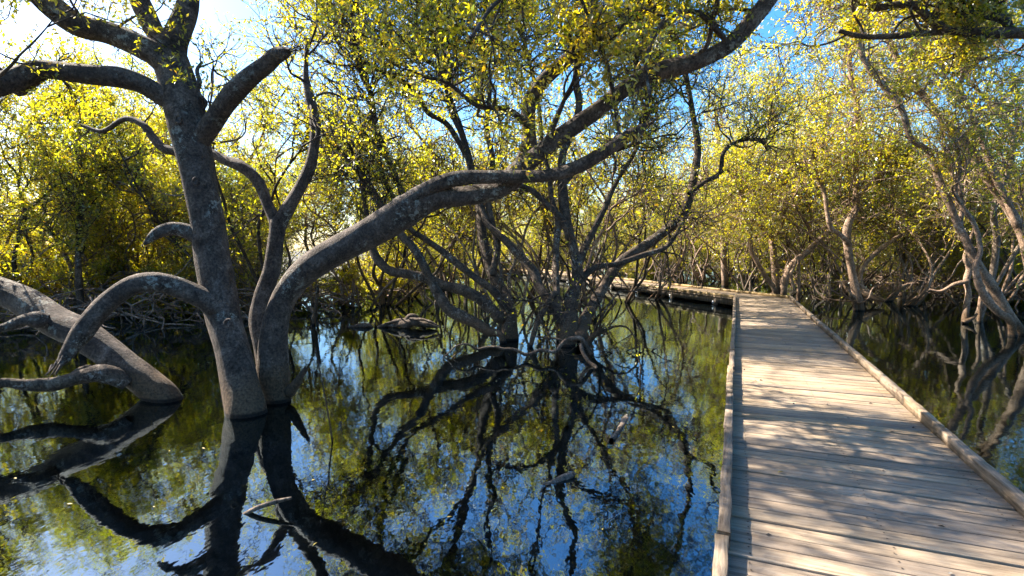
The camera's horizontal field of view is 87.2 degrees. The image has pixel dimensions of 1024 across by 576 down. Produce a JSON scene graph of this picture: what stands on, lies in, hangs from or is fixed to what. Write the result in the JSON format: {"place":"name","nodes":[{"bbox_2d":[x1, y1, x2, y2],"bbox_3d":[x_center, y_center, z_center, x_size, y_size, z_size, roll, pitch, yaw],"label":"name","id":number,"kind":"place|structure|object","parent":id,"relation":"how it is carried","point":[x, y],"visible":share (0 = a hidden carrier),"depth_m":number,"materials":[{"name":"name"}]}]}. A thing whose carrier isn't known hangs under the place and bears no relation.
{"place":"outdoors","nodes":[
{"label":"outdoors","id":0,"kind":"place"},
{"bbox_2d":[40,251,882,293],"bbox_3d":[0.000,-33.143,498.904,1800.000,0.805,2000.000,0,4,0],"label":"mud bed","id":1,"kind":"object","parent":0,"point":[298,256],"visible":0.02,"depth_m":88.06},
{"bbox_2d":[1,248,61,300],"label":"mangrove tree","id":2,"kind":"object","parent":1,"relation":"on","point":[38,281],"visible":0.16,"depth_m":14.85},
{"bbox_2d":[0,182,110,282],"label":"mangrove tree","id":3,"kind":"object","parent":1,"relation":"on","point":[28,253],"visible":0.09,"depth_m":15.75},
{"bbox_2d":[0,239,119,319],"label":"mangrove tree","id":4,"kind":"object","parent":1,"relation":"on","point":[60,274],"visible":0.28,"depth_m":13.87,"materials":[{"name":"plant"}]},
{"bbox_2d":[0,118,142,264],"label":"mangrove tree","id":5,"kind":"object","parent":1,"relation":"on","point":[24,187],"visible":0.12,"depth_m":14.07,"materials":[{"name":"green plant"}]},
{"bbox_2d":[0,15,143,288],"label":"mangrove tree","id":6,"kind":"object","parent":1,"relation":"on","point":[4,168],"visible":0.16,"depth_m":14.41,"materials":[{"name":"plant"}]},
{"bbox_2d":[0,5,147,281],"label":"mangrove tree","id":7,"kind":"object","parent":1,"relation":"on","point":[14,265],"visible":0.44,"depth_m":13.52,"materials":[{"name":"green plant"}]},
{"bbox_2d":[23,240,126,301],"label":"mangrove tree","id":8,"kind":"object","parent":1,"relation":"on","point":[46,254],"visible":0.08,"depth_m":15.02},
{"bbox_2d":[0,82,163,314],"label":"mangrove tree","id":9,"kind":"object","parent":1,"relation":"on","point":[78,250],"visible":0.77,"depth_m":13.05,"materials":[{"name":"green plant"}]},
{"bbox_2d":[0,34,177,313],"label":"mangrove tree","id":10,"kind":"object","parent":1,"relation":"on","point":[65,256],"visible":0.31,"depth_m":14.50,"materials":[{"name":"plant"}]},
{"bbox_2d":[0,113,182,402],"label":"mangrove tree","id":11,"kind":"object","parent":1,"relation":"on","point":[38,311],"visible":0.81,"depth_m":6.50,"materials":[{"name":"grey plant"}]},
{"bbox_2d":[0,364,131,391],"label":"dead log","id":12,"kind":"object","parent":11,"relation":"on","point":[118,377],"visible":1,"depth_m":6.18,"materials":[{"name":"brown wood"}]},
{"bbox_2d":[27,144,188,301],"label":"mangrove tree","id":13,"kind":"object","parent":1,"relation":"on","point":[131,221],"visible":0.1,"depth_m":16.11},
{"bbox_2d":[50,222,170,312],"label":"mangrove tree","id":14,"kind":"object","parent":1,"relation":"on","point":[97,269],"visible":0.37,"depth_m":15.21,"materials":[{"name":"plant"}]},
{"bbox_2d":[35,123,249,274],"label":"mangrove tree","id":15,"kind":"object","parent":1,"relation":"on","point":[159,211],"visible":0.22,"depth_m":14.59,"materials":[{"name":"green plant"}]},
{"bbox_2d":[0,0,294,418],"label":"mangrove tree","id":16,"kind":"object","parent":1,"relation":"on","point":[194,127],"visible":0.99,"depth_m":6.17,"materials":[{"name":"grey plant"}]},
{"bbox_2d":[100,89,202,230],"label":"mangrove tree","id":17,"kind":"object","parent":1,"relation":"on","point":[142,118],"visible":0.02,"depth_m":25.58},
{"bbox_2d":[110,239,244,315],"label":"mangrove tree","id":18,"kind":"object","parent":1,"relation":"on","point":[164,268],"visible":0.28,"depth_m":14.97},
{"bbox_2d":[100,166,296,300],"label":"mangrove tree","id":19,"kind":"object","parent":1,"relation":"on","point":[158,245],"visible":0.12,"depth_m":15.85,"materials":[{"name":"plant"}]},
{"bbox_2d":[71,11,343,312],"bbox_3d":[-7.752,-2.653,14.197,5.990,8.060,9.217,-4,5,-43],"label":"mangrove tree","id":20,"kind":"object","parent":1,"relation":"on","point":[138,152],"visible":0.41,"depth_m":13.24,"materials":[{"name":"green plant"}]},
{"bbox_2d":[99,23,316,259],"bbox_3d":[-9.827,-3.592,17.769,4.794,9.249,6.826,4,6,44],"label":"mangrove tree","id":21,"kind":"object","parent":1,"relation":"on","point":[160,115],"visible":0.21,"depth_m":17.71,"materials":[{"name":"plant"}]},
{"bbox_2d":[129,149,311,309],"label":"mangrove tree","id":22,"kind":"object","parent":1,"relation":"on","point":[245,277],"visible":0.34,"depth_m":14.11,"materials":[{"name":"plant"}]},
{"bbox_2d":[157,163,288,272],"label":"mangrove tree","id":23,"kind":"object","parent":1,"relation":"on","point":[239,220],"visible":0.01,"depth_m":17.56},
{"bbox_2d":[127,90,328,269],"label":"mangrove tree","id":24,"kind":"object","parent":1,"relation":"on","point":[223,170],"visible":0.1,"depth_m":18.07,"materials":[{"name":"green plant"}]},
{"bbox_2d":[53,0,434,361],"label":"mangrove tree","id":25,"kind":"object","parent":1,"relation":"on","point":[279,220],"visible":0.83,"depth_m":7.56,"materials":[{"name":"green plant"}]},
{"bbox_2d":[231,130,326,243],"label":"mangrove tree","id":26,"kind":"object","parent":1,"relation":"on","point":[285,176],"visible":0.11,"depth_m":32.43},
{"bbox_2d":[312,284,319,324],"bbox_3d":[-4.736,0.599,12.978,0.215,1.386,0.088,0,4,0],"label":"mangrove seedling","id":27,"kind":"object","parent":1,"relation":"on","point":[315,306],"visible":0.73,"depth_m":12.93,"materials":[{"name":"grey plant"}]},
{"bbox_2d":[315,349,332,441],"bbox_3d":[-1.767,1.208,5.075,0.187,1.278,0.023,1,4,19],"label":"mangrove seedling","id":28,"kind":"object","parent":1,"relation":"on","point":[325,399],"visible":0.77,"depth_m":5.06,"materials":[{"name":"brown plant"}]},
{"bbox_2d":[260,96,395,305],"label":"mangrove tree","id":29,"kind":"object","parent":1,"relation":"on","point":[337,208],"visible":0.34,"depth_m":16.29,"materials":[{"name":"plant"}]},
{"bbox_2d":[311,255,377,305],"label":"mangrove tree","id":30,"kind":"object","parent":1,"relation":"on","point":[343,272],"visible":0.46,"depth_m":17.84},
{"bbox_2d":[245,150,484,309],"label":"mangrove tree","id":31,"kind":"object","parent":1,"relation":"on","point":[313,217],"visible":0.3,"depth_m":16.11,"materials":[{"name":"green plant"}]},
{"bbox_2d":[322,141,434,292],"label":"mangrove tree","id":32,"kind":"object","parent":1,"relation":"on","point":[368,254],"visible":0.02,"depth_m":22.52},
{"bbox_2d":[354,245,413,290],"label":"mangrove tree","id":33,"kind":"object","parent":1,"relation":"on","point":[391,261],"visible":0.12,"depth_m":23.11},
{"bbox_2d":[360,266,416,296],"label":"mangrove tree","id":34,"kind":"object","parent":1,"relation":"on","point":[398,283],"visible":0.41,"depth_m":20.73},
{"bbox_2d":[211,0,583,342],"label":"mangrove tree","id":35,"kind":"object","parent":1,"relation":"on","point":[365,185],"visible":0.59,"depth_m":11.55,"materials":[{"name":"green plant"}]},
{"bbox_2d":[331,117,467,303],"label":"mangrove tree","id":36,"kind":"object","parent":1,"relation":"on","point":[435,263],"visible":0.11,"depth_m":17.70,"materials":[{"name":"green plant"}]},
{"bbox_2d":[363,135,446,288],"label":"mangrove tree","id":37,"kind":"object","parent":1,"relation":"on","point":[401,245],"visible":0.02,"depth_m":21.89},
{"bbox_2d":[303,71,521,306],"bbox_3d":[-3.149,-3.132,17.666,9.843,8.607,6.397,4,5,43],"label":"mangrove tree","id":38,"kind":"object","parent":1,"relation":"on","point":[382,295],"visible":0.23,"depth_m":16.94,"materials":[{"name":"green plant"}]},
{"bbox_2d":[372,141,475,296],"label":"mangrove tree","id":39,"kind":"object","parent":1,"relation":"on","point":[443,265],"visible":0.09,"depth_m":20.14,"materials":[{"name":"green plant"}]},
{"bbox_2d":[380,145,518,281],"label":"mangrove tree","id":40,"kind":"object","parent":1,"relation":"on","point":[454,273],"visible":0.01,"depth_m":22.94,"materials":[{"name":"green plant"}]},
{"bbox_2d":[428,253,473,282],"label":"mangrove tree","id":41,"kind":"object","parent":1,"relation":"on","point":[458,272],"visible":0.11,"depth_m":29.57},
{"bbox_2d":[358,59,611,312],"bbox_3d":[-1.449,-2.692,16.010,6.493,7.946,6.820,-2,5,-29],"label":"mangrove tree","id":42,"kind":"object","parent":1,"relation":"on","point":[457,150],"visible":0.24,"depth_m":15.16,"materials":[{"name":"green plant"}]},
{"bbox_2d":[403,109,572,302],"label":"mangrove tree","id":43,"kind":"object","parent":1,"relation":"on","point":[467,280],"visible":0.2,"depth_m":17.00,"materials":[{"name":"green plant"}]},
{"bbox_2d":[412,57,594,305],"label":"mangrove tree","id":44,"kind":"object","parent":1,"relation":"on","point":[546,267],"visible":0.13,"depth_m":16.67,"materials":[{"name":"green plant"}]},
{"bbox_2d":[0,243,1023,334],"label":"fallen branches","id":45,"kind":"object","parent":1,"relation":"on","point":[117,313],"visible":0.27,"depth_m":15.16,"materials":[{"name":"brown wood"}]},
{"bbox_2d":[399,81,647,298],"bbox_3d":[-0.186,-3.150,19.052,9.632,8.423,6.261,1,4,14],"label":"mangrove tree","id":46,"kind":"object","parent":1,"relation":"on","point":[540,255],"visible":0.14,"depth_m":18.88,"materials":[{"name":"green plant"}]},
{"bbox_2d":[256,0,793,403],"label":"mangrove tree","id":47,"kind":"object","parent":1,"relation":"on","point":[395,216],"visible":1,"depth_m":5.65,"materials":[{"name":"grey plant"}]},
{"bbox_2d":[496,175,599,286],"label":"mangrove tree","id":48,"kind":"object","parent":1,"relation":"on","point":[528,234],"visible":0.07,"depth_m":24.69,"materials":[{"name":"green plant"}]},
{"bbox_2d":[514,211,601,254],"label":"mangrove tree","id":49,"kind":"object","parent":1,"relation":"on","point":[524,220],"visible":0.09,"depth_m":43.84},
{"bbox_2d":[501,103,639,293],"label":"mangrove tree","id":50,"kind":"object","parent":1,"relation":"on","point":[566,252],"visible":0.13,"depth_m":22.24,"materials":[{"name":"green plant"}]},
{"bbox_2d":[454,74,727,311],"bbox_3d":[2.118,-1.997,15.433,5.635,6.610,9.706,-2,5,-31],"label":"mangrove tree","id":51,"kind":"object","parent":1,"relation":"on","point":[635,193],"visible":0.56,"depth_m":13.96,"materials":[{"name":"green plant"}]},
{"bbox_2d":[494,112,691,301],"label":"mangrove tree","id":52,"kind":"object","parent":1,"relation":"on","point":[574,212],"visible":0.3,"depth_m":16.36,"materials":[{"name":"green plant"}]},
{"bbox_2d":[584,192,625,272],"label":"mangrove tree","id":53,"kind":"object","parent":1,"relation":"on","point":[597,245],"visible":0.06,"depth_m":42.64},
{"bbox_2d":[332,0,881,357],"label":"mangrove tree","id":54,"kind":"object","parent":1,"relation":"on","point":[568,322],"visible":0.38,"depth_m":11.93,"materials":[{"name":"green plant"}]},
{"bbox_2d":[507,106,749,302],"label":"mangrove tree","id":55,"kind":"object","parent":1,"relation":"on","point":[636,285],"visible":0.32,"depth_m":17.53,"materials":[{"name":"green plant"}]},
{"bbox_2d":[601,193,661,277],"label":"mangrove tree","id":56,"kind":"object","parent":1,"relation":"on","point":[651,266],"visible":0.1,"depth_m":36.27,"materials":[{"name":"green plant"}]},
{"bbox_2d":[635,253,673,275],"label":"mangrove tree","id":57,"kind":"object","parent":1,"relation":"on","point":[641,263],"visible":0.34,"depth_m":37.61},
{"bbox_2d":[530,136,779,299],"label":"mangrove tree","id":58,"kind":"object","parent":1,"relation":"on","point":[679,261],"visible":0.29,"depth_m":18.52,"materials":[{"name":"green plant"}]},
{"bbox_2d":[611,147,712,282],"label":"mangrove tree","id":59,"kind":"object","parent":1,"relation":"on","point":[681,277],"visible":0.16,"depth_m":29.85,"materials":[{"name":"green plant"}]},
{"bbox_2d":[633,204,710,279],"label":"mangrove tree","id":60,"kind":"object","parent":1,"relation":"on","point":[658,268],"visible":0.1,"depth_m":32.61,"materials":[{"name":"green plant"}]},
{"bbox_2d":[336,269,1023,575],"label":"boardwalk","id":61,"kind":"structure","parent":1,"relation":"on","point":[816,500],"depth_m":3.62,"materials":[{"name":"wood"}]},
{"bbox_2d":[637,35,778,285],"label":"mangrove tree","id":62,"kind":"object","parent":1,"relation":"on","point":[724,278],"visible":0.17,"depth_m":26.27,"materials":[{"name":"green plant"}]},
{"bbox_2d":[657,160,764,286],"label":"mangrove tree","id":63,"kind":"object","parent":1,"relation":"on","point":[701,282],"visible":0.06,"depth_m":25.95,"materials":[{"name":"green plant"}]},
{"bbox_2d":[648,176,779,281],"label":"mangrove tree","id":64,"kind":"object","parent":1,"relation":"on","point":[714,272],"visible":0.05,"depth_m":31.01,"materials":[{"name":"green plant"}]},
{"bbox_2d":[692,239,745,277],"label":"mangrove tree","id":65,"kind":"object","parent":1,"relation":"on","point":[702,251],"visible":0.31,"depth_m":35.32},
{"bbox_2d":[658,112,837,296],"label":"mangrove tree","id":66,"kind":"object","parent":1,"relation":"on","point":[750,237],"visible":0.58,"depth_m":19.37,"materials":[{"name":"green plant"}]},
{"bbox_2d":[719,192,801,280],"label":"mangrove tree","id":67,"kind":"object","parent":1,"relation":"on","point":[749,270],"visible":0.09,"depth_m":31.94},
{"bbox_2d":[714,212,808,282],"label":"mangrove tree","id":68,"kind":"object","parent":1,"relation":"on","point":[763,250],"visible":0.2,"depth_m":28.43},
{"bbox_2d":[659,157,882,293],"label":"mangrove tree","id":69,"kind":"object","parent":1,"relation":"on","point":[784,247],"visible":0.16,"depth_m":21.22,"materials":[{"name":"green plant"}]},
{"bbox_2d":[682,28,872,294],"bbox_3d":[10.316,-4.633,21.380,7.435,10.861,5.399,1,4,11],"label":"mangrove tree","id":70,"kind":"object","parent":1,"relation":"on","point":[776,281],"visible":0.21,"depth_m":20.93,"materials":[{"name":"green plant"}]},
{"bbox_2d":[711,149,866,290],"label":"mangrove tree","id":71,"kind":"object","parent":1,"relation":"on","point":[749,281],"visible":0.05,"depth_m":24.30,"materials":[{"name":"green plant"}]},
{"bbox_2d":[706,129,894,292],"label":"mangrove tree","id":72,"kind":"object","parent":1,"relation":"on","point":[813,264],"visible":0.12,"depth_m":22.93,"materials":[{"name":"green plant"}]},
{"bbox_2d":[726,123,909,300],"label":"mangrove tree","id":73,"kind":"object","parent":1,"relation":"on","point":[819,252],"visible":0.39,"depth_m":19.61,"materials":[{"name":"green plant"}]},
{"bbox_2d":[795,253,846,286],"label":"mangrove tree","id":74,"kind":"object","parent":1,"relation":"on","point":[819,267],"visible":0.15,"depth_m":26.71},
{"bbox_2d":[748,170,898,287],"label":"mangrove tree","id":75,"kind":"object","parent":1,"relation":"on","point":[862,238],"visible":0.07,"depth_m":24.75,"materials":[{"name":"green plant"}]},
{"bbox_2d":[780,218,866,272],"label":"mangrove tree","id":76,"kind":"object","parent":1,"relation":"on","point":[822,248],"visible":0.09,"depth_m":28.59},
{"bbox_2d":[737,0,946,310],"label":"mangrove tree","id":77,"kind":"object","parent":1,"relation":"on","point":[841,158],"visible":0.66,"depth_m":15.98,"materials":[{"name":"green plant"}]},
{"bbox_2d":[762,6,933,301],"bbox_3d":[11.070,-4.450,18.457,4.033,10.902,5.735,-2,4,-20],"label":"mangrove tree","id":78,"kind":"object","parent":1,"relation":"on","point":[791,266],"visible":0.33,"depth_m":18.65,"materials":[{"name":"green plant"}]},
{"bbox_2d":[783,188,922,285],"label":"mangrove tree","id":79,"kind":"object","parent":1,"relation":"on","point":[857,264],"visible":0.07,"depth_m":26.69,"materials":[{"name":"green plant"}]},
{"bbox_2d":[720,0,1023,101],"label":"mangrove tree","id":80,"kind":"object","parent":1,"relation":"on","point":[965,29],"visible":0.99,"depth_m":6.54,"materials":[{"name":"green plant"}]},
{"bbox_2d":[758,139,1012,301],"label":"mangrove tree","id":81,"kind":"object","parent":1,"relation":"on","point":[892,296],"visible":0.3,"depth_m":18.56,"materials":[{"name":"green plant"}]},
{"bbox_2d":[789,133,992,293],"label":"mangrove tree","id":82,"kind":"object","parent":1,"relation":"on","point":[844,284],"visible":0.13,"depth_m":21.59,"materials":[{"name":"green plant"}]},
{"bbox_2d":[762,145,1023,306],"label":"mangrove tree","id":83,"kind":"object","parent":1,"relation":"on","point":[920,296],"visible":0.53,"depth_m":17.22,"materials":[{"name":"green plant"}]},
{"bbox_2d":[771,0,1023,336],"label":"mangrove tree","id":84,"kind":"object","parent":1,"relation":"on","point":[998,305],"visible":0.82,"depth_m":11.71,"materials":[{"name":"green plant"}]},
{"bbox_2d":[859,207,953,286],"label":"mangrove tree","id":85,"kind":"object","parent":1,"relation":"on","point":[892,252],"visible":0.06,"depth_m":24.37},
{"bbox_2d":[833,61,992,296],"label":"mangrove tree","id":86,"kind":"object","parent":1,"relation":"on","point":[903,254],"visible":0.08,"depth_m":20.99,"materials":[{"name":"green plant"}]},
{"bbox_2d":[803,0,1023,265],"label":"mangrove tree","id":87,"kind":"object","parent":1,"relation":"on","point":[1013,216],"visible":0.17,"depth_m":12.69,"materials":[{"name":"green plant"}]},
{"bbox_2d":[812,171,1015,287],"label":"mangrove tree","id":88,"kind":"object","parent":1,"relation":"on","point":[917,268],"visible":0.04,"depth_m":25.94,"materials":[{"name":"green plant"}]},
{"bbox_2d":[850,173,983,303],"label":"mangrove tree","id":89,"kind":"object","parent":1,"relation":"on","point":[865,291],"visible":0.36,"depth_m":18.12,"materials":[{"name":"green plant"}]},
{"bbox_2d":[817,151,1023,305],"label":"mangrove tree","id":90,"kind":"object","parent":1,"relation":"on","point":[1014,290],"visible":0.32,"depth_m":17.64,"materials":[{"name":"green plant"}]},
{"bbox_2d":[831,113,1023,298],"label":"mangrove tree","id":91,"kind":"object","parent":1,"relation":"on","point":[912,294],"visible":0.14,"depth_m":19.42,"materials":[{"name":"green plant"}]},
{"bbox_2d":[874,154,1010,296],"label":"mangrove tree","id":92,"kind":"object","parent":1,"relation":"on","point":[951,290],"visible":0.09,"depth_m":20.56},
{"bbox_2d":[862,139,1022,294],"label":"mangrove tree","id":93,"kind":"object","parent":1,"relation":"on","point":[923,256],"visible":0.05,"depth_m":22.31,"materials":[{"name":"green plant"}]},
{"bbox_2d":[873,0,1023,319],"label":"mangrove tree","id":94,"kind":"object","parent":1,"relation":"on","point":[994,263],"visible":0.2,"depth_m":13.69,"materials":[{"name":"plant"}]},
{"bbox_2d":[913,112,1023,299],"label":"mangrove tree","id":95,"kind":"object","parent":1,"relation":"on","point":[1021,295],"visible":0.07,"depth_m":17.56,"materials":[{"name":"green plant"}]},
{"bbox_2d":[929,221,1015,323],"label":"mangrove tree","id":96,"kind":"object","parent":1,"relation":"on","point":[965,318],"visible":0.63,"depth_m":13.27,"materials":[{"name":"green plant"}]},
{"bbox_2d":[953,264,1022,302],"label":"mangrove tree","id":97,"kind":"object","parent":1,"relation":"on","point":[974,291],"visible":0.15,"depth_m":19.54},
{"bbox_2d":[995,262,1023,302],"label":"mangrove tree","id":98,"kind":"object","parent":1,"relation":"on","point":[1002,280],"visible":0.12,"depth_m":18.51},
{"bbox_2d":[0,269,1023,575],"bbox_3d":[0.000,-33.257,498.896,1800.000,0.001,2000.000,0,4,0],"label":"water","id":99,"kind":"structure","parent":0,"point":[458,459],"depth_m":5.07,"materials":[{"name":"liquid"}]},
{"bbox_2d":[0,202,36,277],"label":"mangrove tree","id":100,"kind":"object","parent":99,"relation":"in","point":[7,242],"visible":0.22,"depth_m":14.46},
{"bbox_2d":[242,496,291,513],"bbox_3d":[-1.715,1.517,3.697,0.395,0.152,0.037,0,4,-5],"label":"driftwood","id":101,"kind":"object","parent":99,"relation":"on","point":[263,505],"visible":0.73,"depth_m":3.69,"materials":[{"name":"grey wood"}]},
{"bbox_2d":[379,219,442,281],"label":"mangrove tree","id":102,"kind":"object","parent":99,"relation":"in","point":[427,256],"visible":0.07,"depth_m":25.50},
{"bbox_2d":[383,312,440,327],"bbox_3d":[-2.318,0.753,12.461,1.610,0.401,0.294,1,4,20],"label":"floating log","id":103,"kind":"object","parent":99,"relation":"on","point":[410,320],"visible":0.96,"depth_m":12.38,"materials":[{"name":"grey wood"}]},
{"bbox_2d":[445,325,597,367],"bbox_3d":[0.233,0.939,9.099,2.617,0.559,1.067,1,4,19],"label":"dead branch","id":104,"kind":"object","parent":99,"relation":"on","point":[581,344],"visible":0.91,"depth_m":8.80,"materials":[{"name":"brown wood"}]},
{"bbox_2d":[542,472,576,484],"bbox_3d":[0.219,1.604,4.155,0.668,0.264,0.159,-1,4,-19],"label":"sunken log","id":105,"kind":"object","parent":99,"relation":"in","point":[566,476],"visible":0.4,"depth_m":4.22,"materials":[{"name":"grey wood"}]},
{"bbox_2d":[609,414,628,439],"bbox_3d":[1.214,1.462,5.861,0.145,0.206,1.663,1,4,16],"label":"sunken log","id":106,"kind":"object","parent":99,"relation":"in","point":[620,427],"visible":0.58,"depth_m":5.42,"materials":[{"name":"grey wood"}]},
{"bbox_2d":[911,206,1023,296],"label":"mangrove tree","id":107,"kind":"object","parent":99,"relation":"in","point":[987,262],"visible":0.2,"depth_m":19.28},
{"bbox_2d":[0,0,1023,250],"label":"sky","id":108,"kind":"structure","parent":0,"point":[26,17],"materials":[{"name":"blue"}]},
{"bbox_2d":[943,39,1023,288],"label":"mangrove tree","id":109,"kind":"object","parent":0,"point":[986,95],"visible":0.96,"depth_m":8.47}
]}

